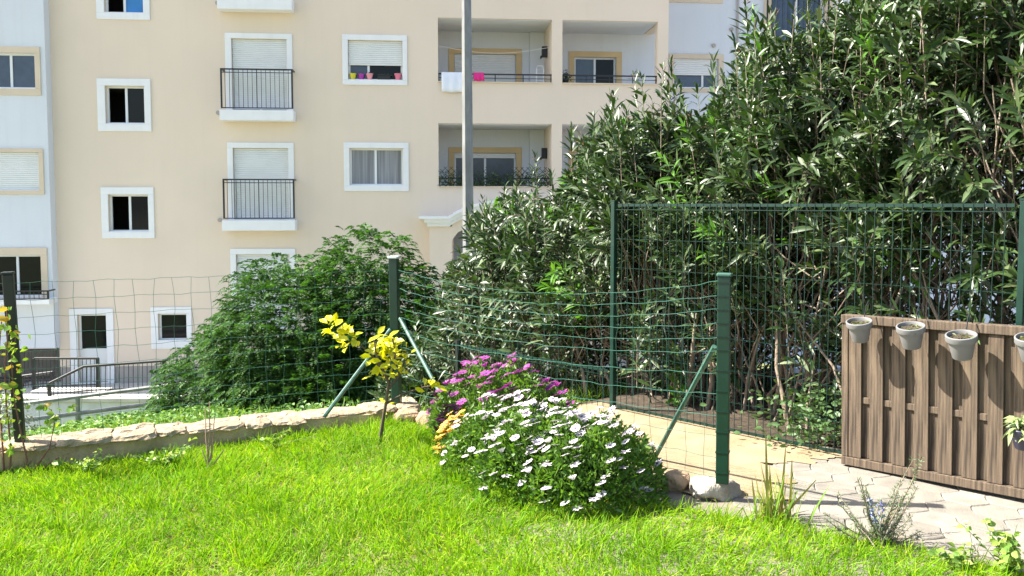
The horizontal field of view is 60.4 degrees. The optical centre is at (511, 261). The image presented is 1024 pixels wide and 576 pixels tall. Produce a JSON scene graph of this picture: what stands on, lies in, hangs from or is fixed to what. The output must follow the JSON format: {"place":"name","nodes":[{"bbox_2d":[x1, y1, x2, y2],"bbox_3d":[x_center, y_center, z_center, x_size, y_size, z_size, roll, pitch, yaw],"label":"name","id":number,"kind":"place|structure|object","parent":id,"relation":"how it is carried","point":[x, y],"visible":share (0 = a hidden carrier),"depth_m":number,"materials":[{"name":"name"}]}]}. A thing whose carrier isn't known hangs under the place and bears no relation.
{"place":"outdoors","nodes":[
{"label":"outdoors","id":0,"kind":"place"},
{"bbox_2d":[0,367,840,486],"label":"street","id":1,"kind":"structure","parent":0,"point":[796,370],"depth_m":25.22,"materials":[{"name":"grey asphalt"}]},
{"bbox_2d":[1,381,208,393],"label":"entrance terrace","id":2,"kind":"structure","parent":1,"relation":"on","point":[110,385],"depth_m":22.88,"materials":[{"name":"concrete"}]},
{"bbox_2d":[0,348,58,381],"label":"handrail","id":3,"kind":"object","parent":2,"relation":"on","point":[56,361],"visible":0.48,"depth_m":21.69,"materials":[{"name":"black metal"}]},
{"bbox_2d":[22,371,53,387],"bbox_3d":[-11.014,2.734,20.419,0.768,0.403,0.060,0,4,0],"label":"handrail","id":4,"kind":"object","parent":2,"relation":"on","point":[40,374],"visible":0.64,"depth_m":20.41,"materials":[{"name":"black metal"}]},
{"bbox_2d":[0,388,212,436],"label":"ramp wall","id":5,"kind":"structure","parent":1,"relation":"on","point":[91,403],"depth_m":18.24,"materials":[{"name":"concrete"}]},
{"bbox_2d":[31,357,99,389],"bbox_3d":[-9.783,2.451,19.298,1.467,0.720,0.060,0,4,0],"label":"handrail","id":6,"kind":"object","parent":5,"relation":"on","point":[33,364],"visible":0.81,"depth_m":19.28,"materials":[{"name":"black metal"}]},
{"bbox_2d":[47,347,189,395],"bbox_3d":[-8.195,2.281,18.335,2.977,1.118,0.060,0,4,0],"label":"handrail","id":7,"kind":"object","parent":5,"relation":"on","point":[49,391],"visible":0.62,"depth_m":18.33,"materials":[{"name":"black metal"}]},
{"bbox_2d":[108,359,830,426],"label":"soil","id":8,"kind":"structure","parent":0,"point":[658,378],"depth_m":8.36,"materials":[{"name":"soil"}]},
{"bbox_2d":[0,388,41,440],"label":"silvery shrub","id":9,"kind":"object","parent":8,"relation":"on","point":[9,410],"visible":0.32,"depth_m":8.20,"materials":[{"name":"green plant"}]},
{"bbox_2d":[0,381,198,425],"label":"pipe railing","id":10,"kind":"object","parent":8,"relation":"on","point":[77,413],"visible":0.14,"depth_m":11.03,"materials":[{"name":"metal"}]},
{"bbox_2d":[0,397,477,440],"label":"ground cover","id":11,"kind":"object","parent":8,"relation":"on","point":[150,417],"visible":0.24,"depth_m":8.47,"materials":[{"name":"green plant"}]},
{"bbox_2d":[137,222,458,420],"bbox_3d":[-2.039,0.955,9.568,4.165,2.759,2.249,0,4,0],"label":"feathery shrub","id":12,"kind":"object","parent":8,"relation":"on","point":[325,382],"visible":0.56,"depth_m":9.23,"materials":[{"name":"green plant"}]},
{"bbox_2d":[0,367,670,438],"bbox_3d":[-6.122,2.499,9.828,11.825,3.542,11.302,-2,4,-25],"label":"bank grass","id":13,"kind":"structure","parent":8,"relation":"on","point":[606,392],"depth_m":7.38,"materials":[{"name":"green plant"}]},
{"bbox_2d":[428,389,467,430],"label":"burgundy plant","id":14,"kind":"object","parent":8,"relation":"on","point":[442,419],"visible":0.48,"depth_m":5.25,"materials":[{"name":"purple plant"}]},
{"bbox_2d":[455,198,1023,458],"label":"fence","id":15,"kind":"object","parent":8,"relation":"on","point":[614,296],"visible":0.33,"depth_m":5.37,"materials":[{"name":"green metal"}]},
{"bbox_2d":[0,411,1023,575],"bbox_3d":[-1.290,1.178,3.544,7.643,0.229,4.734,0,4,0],"label":"lawn grass","id":16,"kind":"structure","parent":0,"point":[188,469],"depth_m":3.91,"materials":[{"name":"green plant"}]},
{"bbox_2d":[0,306,76,471],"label":"climbing shrub","id":17,"kind":"object","parent":16,"relation":"on","point":[10,452],"visible":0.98,"depth_m":4.87,"materials":[{"name":"green plant"}]},
{"bbox_2d":[70,448,113,472],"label":"leafy weed","id":18,"kind":"object","parent":16,"relation":"on","point":[90,464],"visible":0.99,"depth_m":4.76,"materials":[{"name":"green plant"}]},
{"bbox_2d":[129,437,196,465],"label":"leafy weed","id":19,"kind":"object","parent":16,"relation":"on","point":[171,456],"visible":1,"depth_m":4.87,"materials":[{"name":"green plant"}]},
{"bbox_2d":[0,397,420,472],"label":"stone wall","id":20,"kind":"structure","parent":16,"relation":"on","point":[81,446],"depth_m":5.34,"materials":[{"name":"stone"}]},
{"bbox_2d":[0,256,731,484],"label":"garden fence","id":21,"kind":"object","parent":20,"relation":"on","point":[723,369],"visible":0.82,"depth_m":5.00,"materials":[{"name":"green metal"}]},
{"bbox_2d":[201,402,223,467],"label":"dry twigs","id":22,"kind":"object","parent":16,"relation":"on","point":[209,459],"visible":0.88,"depth_m":4.84,"materials":[{"name":"brown"}]},
{"bbox_2d":[252,424,313,446],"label":"leafy weed","id":23,"kind":"object","parent":16,"relation":"on","point":[277,439],"visible":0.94,"depth_m":5.25,"materials":[{"name":"green plant"}]},
{"bbox_2d":[319,312,446,444],"bbox_3d":[-0.770,0.711,5.296,0.781,0.821,0.339,0,4,0],"label":"young lemon tree","id":24,"kind":"object","parent":16,"relation":"on","point":[390,340],"visible":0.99,"depth_m":5.28,"materials":[{"name":"yellow plant"}]},
{"bbox_2d":[392,407,447,431],"bbox_3d":[-0.232,1.097,5.466,1.440,0.202,0.288,4,5,44],"label":"rubble edging","id":25,"kind":"object","parent":16,"relation":"on","point":[416,414],"visible":0.12,"depth_m":5.79,"materials":[{"name":"beige stone"}]},
{"bbox_2d":[429,409,479,460],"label":"daisy bush","id":26,"kind":"object","parent":16,"relation":"on","point":[444,430],"visible":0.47,"depth_m":4.98,"materials":[{"name":"yellow plant"}]},
{"bbox_2d":[436,389,550,486],"bbox_3d":[-0.003,0.934,4.856,0.882,0.454,0.735,-4,5,-45],"label":"daisy bush","id":27,"kind":"object","parent":16,"relation":"on","point":[472,425],"visible":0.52,"depth_m":4.71,"materials":[{"name":"green plant"}]},
{"bbox_2d":[424,353,578,440],"bbox_3d":[-0.035,0.843,5.258,0.645,0.588,1.364,-4,5,-45],"label":"daisy bush","id":28,"kind":"object","parent":16,"relation":"on","point":[487,381],"visible":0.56,"depth_m":5.23,"materials":[{"name":"green plant"}]},
{"bbox_2d":[463,396,625,506],"bbox_3d":[0.190,0.954,4.591,0.974,0.490,0.734,-4,5,-45],"label":"daisy bush","id":29,"kind":"object","parent":16,"relation":"on","point":[525,427],"visible":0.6,"depth_m":4.39,"materials":[{"name":"green plant"}]},
{"bbox_2d":[512,406,671,519],"bbox_3d":[0.397,0.956,4.376,0.878,0.476,0.746,-4,5,-45],"label":"daisy bush","id":30,"kind":"object","parent":16,"relation":"on","point":[639,456],"visible":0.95,"depth_m":4.20,"materials":[{"name":"green plant"}]},
{"bbox_2d":[470,461,1014,575],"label":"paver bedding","id":31,"kind":"object","parent":16,"relation":"on","point":[674,496],"depth_m":3.74,"materials":[{"name":"green plant"}]},
{"bbox_2d":[662,469,689,492],"bbox_3d":[0.840,1.135,4.474,0.142,0.134,0.131,3,5,40],"label":"rock","id":32,"kind":"object","parent":31,"relation":"on","point":[678,481],"visible":0.7,"depth_m":4.42,"materials":[{"name":"beige stone"}]},
{"bbox_2d":[689,475,741,501],"bbox_3d":[1.015,1.142,4.382,0.270,0.142,0.187,-1,4,-17],"label":"rock","id":33,"kind":"object","parent":31,"relation":"on","point":[703,487],"visible":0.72,"depth_m":4.31,"materials":[{"name":"grey stone"}]},
{"bbox_2d":[743,430,829,525],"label":"reed clump","id":34,"kind":"object","parent":31,"relation":"on","point":[768,505],"visible":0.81,"depth_m":4.01,"materials":[{"name":"green plant"}]},
{"bbox_2d":[823,455,924,548],"bbox_3d":[1.542,1.013,3.748,0.526,0.426,0.307,-2,4,-24],"label":"rosemary bush","id":35,"kind":"object","parent":31,"relation":"on","point":[878,530],"visible":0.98,"depth_m":3.72,"materials":[{"name":"green plant"}]},
{"bbox_2d":[927,542,973,570],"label":"leafy weed","id":36,"kind":"object","parent":31,"relation":"on","point":[957,556],"visible":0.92,"depth_m":3.49,"materials":[{"name":"green plant"}]},
{"bbox_2d":[962,520,986,566],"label":"leafy weed","id":37,"kind":"object","parent":31,"relation":"on","point":[965,522],"visible":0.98,"depth_m":3.49,"materials":[{"name":"green plant"}]},
{"bbox_2d":[956,518,1023,574],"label":"leafy weed","id":38,"kind":"object","parent":31,"relation":"on","point":[1006,544],"visible":0.97,"depth_m":3.44,"materials":[{"name":"green plant"}]},
{"bbox_2d":[569,366,841,474],"bbox_3d":[4.488,2.485,11.087,11.899,3.569,12.499,-4,5,-45],"label":"earth bed","id":39,"kind":"object","parent":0,"point":[657,398],"visible":0.06,"depth_m":6.15,"materials":[{"name":"brown soil"}]},
{"bbox_2d":[367,88,640,410],"bbox_3d":[0.114,0.077,8.783,2.889,3.599,3.232,-4,5,-44],"label":"oleander shrub","id":40,"kind":"object","parent":39,"relation":"on","point":[490,248],"visible":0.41,"depth_m":7.84,"materials":[{"name":"green plant"}]},
{"bbox_2d":[489,0,885,409],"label":"oleander shrub","id":41,"kind":"object","parent":39,"relation":"on","point":[670,160],"visible":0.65,"depth_m":6.60,"materials":[{"name":"green plant"}]},
{"bbox_2d":[700,379,841,451],"bbox_3d":[1.745,0.915,5.308,1.160,0.382,0.736,1,4,18],"label":"leafy weed","id":42,"kind":"object","parent":39,"relation":"on","point":[812,411],"visible":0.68,"depth_m":5.25,"materials":[{"name":"green plant"}]},
{"bbox_2d":[663,0,1023,434],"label":"oleander shrub","id":43,"kind":"object","parent":39,"relation":"on","point":[947,55],"visible":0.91,"depth_m":5.29,"materials":[{"name":"green plant"}]},
{"bbox_2d":[578,402,841,499],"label":"wall","id":44,"kind":"structure","parent":0,"point":[747,454],"depth_m":5.12,"materials":[{"name":"beige concrete"}]},
{"bbox_2d":[733,446,1023,572],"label":"paved path","id":45,"kind":"structure","parent":0,"point":[935,517],"depth_m":4.23,"materials":[{"name":"beige stone"}]},
{"bbox_2d":[841,314,1023,498],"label":"wooden screen","id":46,"kind":"object","parent":45,"relation":"on","point":[937,407],"visible":0.77,"depth_m":4.52,"materials":[{"name":"brown wood"}]},
{"bbox_2d":[846,301,872,342],"bbox_3d":[1.862,0.319,4.671,0.162,0.179,0.229,4,19,45],"label":"hanging pot","id":47,"kind":"object","parent":46,"relation":"hanging from","point":[859,328],"visible":1,"depth_m":4.62,"materials":[{"name":"white ceramic"}]},
{"bbox_2d":[896,305,925,349],"bbox_3d":[2.047,0.333,4.481,0.143,0.184,0.232,4,19,45],"label":"hanging pot","id":48,"kind":"object","parent":46,"relation":"hanging from","point":[910,333],"visible":1,"depth_m":4.43,"materials":[{"name":"white ceramic"}]},
{"bbox_2d":[945,313,981,360],"bbox_3d":[2.225,0.367,4.300,0.171,0.189,0.235,4,19,45],"label":"hanging pot","id":49,"kind":"object","parent":46,"relation":"hanging from","point":[961,343],"visible":1,"depth_m":4.25,"materials":[{"name":"white ceramic"}]},
{"bbox_2d":[1001,415,1023,450],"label":"hanging pot","id":50,"kind":"object","parent":46,"relation":"hanging from","point":[1015,428],"visible":1,"depth_m":4.09,"materials":[{"name":"grey"}]},
{"bbox_2d":[1014,332,1023,361],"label":"hanging pot","id":51,"kind":"object","parent":46,"relation":"hanging from","point":[1019,340],"visible":1,"depth_m":4.07,"materials":[{"name":"white ceramic"}]},
{"label":"ground","id":52,"kind":"structure","parent":0,"visible":0},
{"bbox_2d":[462,0,473,304],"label":"lamp post","id":53,"kind":"object","parent":52,"relation":"on","point":[467,151],"visible":0.29,"depth_m":11.84,"materials":[{"name":"metal"}]},
{"bbox_2d":[0,0,1023,383],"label":"apartment building","id":54,"kind":"structure","parent":52,"relation":"on","point":[188,148],"depth_m":23.28,"materials":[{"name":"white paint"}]},
{"bbox_2d":[0,46,40,94],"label":"window","id":55,"kind":"structure","parent":54,"relation":"in","point":[20,74],"depth_m":22.36,"materials":[{"name":"white paint"}]},
{"bbox_2d":[0,148,44,193],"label":"window","id":56,"kind":"structure","parent":54,"relation":"in","point":[21,172],"depth_m":22.48,"materials":[{"name":"white paint"}]},
{"bbox_2d":[0,248,47,297],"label":"balcony window","id":57,"kind":"structure","parent":54,"relation":"in","point":[28,264],"depth_m":22.69,"materials":[{"name":"white paint"}]},
{"bbox_2d":[69,308,114,383],"bbox_3d":[-11.066,2.225,23.250,1.115,1.993,0.195,0,4,-5],"label":"door","id":58,"kind":"structure","parent":54,"relation":"in","point":[105,321],"depth_m":23.26,"materials":[{"name":"white paint"}]},
{"bbox_2d":[96,0,149,19],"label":"window","id":59,"kind":"structure","parent":54,"relation":"in","point":[115,9],"depth_m":22.74,"materials":[{"name":"white paint"}]},
{"bbox_2d":[96,78,151,131],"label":"window","id":60,"kind":"structure","parent":54,"relation":"in","point":[128,105],"depth_m":22.93,"materials":[{"name":"white paint"}]},
{"bbox_2d":[100,187,154,237],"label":"window","id":61,"kind":"structure","parent":54,"relation":"in","point":[131,208],"depth_m":23.13,"materials":[{"name":"white paint"}]},
{"bbox_2d":[150,307,191,348],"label":"window","id":62,"kind":"structure","parent":54,"relation":"in","point":[179,328],"depth_m":23.36,"materials":[{"name":"white paint"}]},
{"bbox_2d":[225,33,292,109],"bbox_3d":[-6.644,-4.961,23.186,1.728,2.051,0.195,0,4,-5],"label":"french window","id":63,"kind":"structure","parent":54,"relation":"in","point":[253,50],"depth_m":23.17,"materials":[{"name":"white paint"}]},
{"bbox_2d":[227,142,294,219],"bbox_3d":[-6.643,-2.116,23.345,1.721,2.062,0.145,0,4,-5],"label":"french window","id":64,"kind":"structure","parent":54,"relation":"in","point":[252,160],"depth_m":23.35,"materials":[{"name":"white paint"}]},
{"bbox_2d":[230,249,295,328],"bbox_3d":[-6.633,0.729,23.555,1.693,2.159,0.195,0,4,-5],"label":"french window","id":65,"kind":"structure","parent":54,"relation":"in","point":[242,254],"depth_m":23.46,"materials":[{"name":"white paint"}]},
{"bbox_2d":[349,72,356,78],"bbox_3d":[-4.232,-4.949,23.401,0.201,0.212,0.196,2,4,34],"label":"flowerpot","id":66,"kind":"object","parent":54,"relation":"on","point":[353,75],"visible":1,"depth_m":23.34,"materials":[{"name":"yellow ceramic"}]},
{"bbox_2d":[358,72,364,78],"bbox_3d":[-4.000,-4.943,23.401,0.209,0.200,0.192,2,4,27],"label":"flowerpot","id":67,"kind":"object","parent":54,"relation":"on","point":[361,75],"visible":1,"depth_m":23.36,"materials":[{"name":"purple plastic"}]},
{"bbox_2d":[366,72,372,78],"bbox_3d":[-3.788,-4.950,23.436,0.199,0.210,0.190,-2,4,-31],"label":"flowerpot","id":68,"kind":"object","parent":54,"relation":"on","point":[369,75],"visible":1,"depth_m":23.38,"materials":[{"name":"pink ceramic"}]},
{"bbox_2d":[342,34,406,85],"bbox_3d":[-3.645,-5.355,23.434,1.704,1.318,0.195,0,4,-5],"label":"window","id":69,"kind":"structure","parent":54,"relation":"in","point":[388,55],"depth_m":23.41,"materials":[{"name":"white paint"}]},
{"bbox_2d":[344,142,408,190],"bbox_3d":[-3.631,-2.537,23.618,1.718,1.296,0.195,0,4,-5],"label":"window","id":70,"kind":"structure","parent":54,"relation":"in","point":[371,166],"depth_m":23.64,"materials":[{"name":"white paint"}]},
{"bbox_2d":[377,73,392,79],"bbox_3d":[-3.398,-4.934,23.464,0.447,0.173,0.209,0,4,-5],"label":"planter trough","id":71,"kind":"object","parent":54,"relation":"on","point":[384,77],"visible":1,"depth_m":23.41,"materials":[{"name":"black metal"}]},
{"bbox_2d":[394,72,401,79],"bbox_3d":[-3.060,-4.961,23.501,0.235,0.222,0.202,0,4,-5],"label":"flowerpot","id":72,"kind":"object","parent":54,"relation":"on","point":[397,76],"visible":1,"depth_m":23.44,"materials":[{"name":"pink plastic"}]},
{"bbox_2d":[441,72,461,91],"bbox_3d":[-1.601,-4.805,23.610,0.580,0.552,0.223,0,4,-5],"label":"bed sheet","id":73,"kind":"object","parent":54,"relation":"hanging from","point":[451,81],"visible":0.94,"depth_m":23.53,"materials":[{"name":"white fabric"}]},
{"bbox_2d":[473,73,483,80],"bbox_3d":[-0.892,-4.960,23.665,0.291,0.249,0.223,0,4,-5],"label":"towel","id":74,"kind":"object","parent":54,"relation":"hanging from","point":[478,76],"visible":1,"depth_m":23.61,"materials":[{"name":"pink fabric"}]},
{"bbox_2d":[449,48,521,81],"bbox_3d":[-0.780,-5.481,25.448,2.103,1.318,0.195,0,4,-5],"label":"balcony window","id":75,"kind":"structure","parent":54,"relation":"in","point":[481,63],"depth_m":25.43,"materials":[{"name":"white paint"}]},
{"bbox_2d":[449,147,521,185],"bbox_3d":[-0.786,-2.603,25.634,2.118,1.430,0.195,0,4,-5],"label":"balcony window","id":76,"kind":"structure","parent":54,"relation":"in","point":[484,157],"depth_m":25.63,"materials":[{"name":"white paint"}]},
{"bbox_2d":[439,167,550,186],"bbox_3d":[-0.463,-2.280,23.888,3.149,0.583,0.325,0,4,-5],"label":"balcony railing","id":77,"kind":"object","parent":54,"relation":"on","point":[510,180],"visible":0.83,"depth_m":23.87,"materials":[{"name":"black metal"}]},
{"bbox_2d":[441,46,549,52],"bbox_3d":[-0.493,-5.807,24.133,3.072,0.187,0.008,0,4,-5],"label":"clothes line","id":78,"kind":"object","parent":54,"relation":"attached to","point":[483,52],"visible":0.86,"depth_m":24.14,"materials":[{"name":"white fabric"}]},
{"bbox_2d":[536,66,543,81],"bbox_3d":[0.769,-5.122,24.151,0.224,0.511,0.041,0,4,-5],"label":"folding airer","id":79,"kind":"object","parent":54,"relation":"on","point":[540,73],"visible":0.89,"depth_m":24.14,"materials":[{"name":"white paint"}]},
{"bbox_2d":[563,69,571,82],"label":"potted plant","id":80,"kind":"object","parent":54,"relation":"on","point":[565,77],"visible":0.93,"depth_m":24.03,"materials":[{"name":"green plant"}]},
{"bbox_2d":[569,147,589,174],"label":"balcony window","id":81,"kind":"structure","parent":54,"relation":"in","point":[574,152],"depth_m":25.75,"materials":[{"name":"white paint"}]},
{"bbox_2d":[569,51,621,82],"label":"balcony window","id":82,"kind":"structure","parent":54,"relation":"in","point":[577,66],"depth_m":25.76,"materials":[{"name":"white paint"}]},
{"bbox_2d":[669,0,722,2],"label":"window","id":83,"kind":"structure","parent":54,"relation":"in","point":[678,1],"depth_m":25.78,"materials":[{"name":"white paint"}]},
{"bbox_2d":[669,53,723,92],"bbox_3d":[5.424,-5.559,26.010,1.641,1.116,0.195,0,4,-5],"label":"window","id":84,"kind":"structure","parent":54,"relation":"in","point":[691,69],"depth_m":25.99,"materials":[{"name":"white paint"}]},
{"bbox_2d":[764,0,832,43],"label":"french window","id":85,"kind":"structure","parent":54,"relation":"in","point":[781,26],"depth_m":26.21,"materials":[{"name":"white paint"}]}
]}

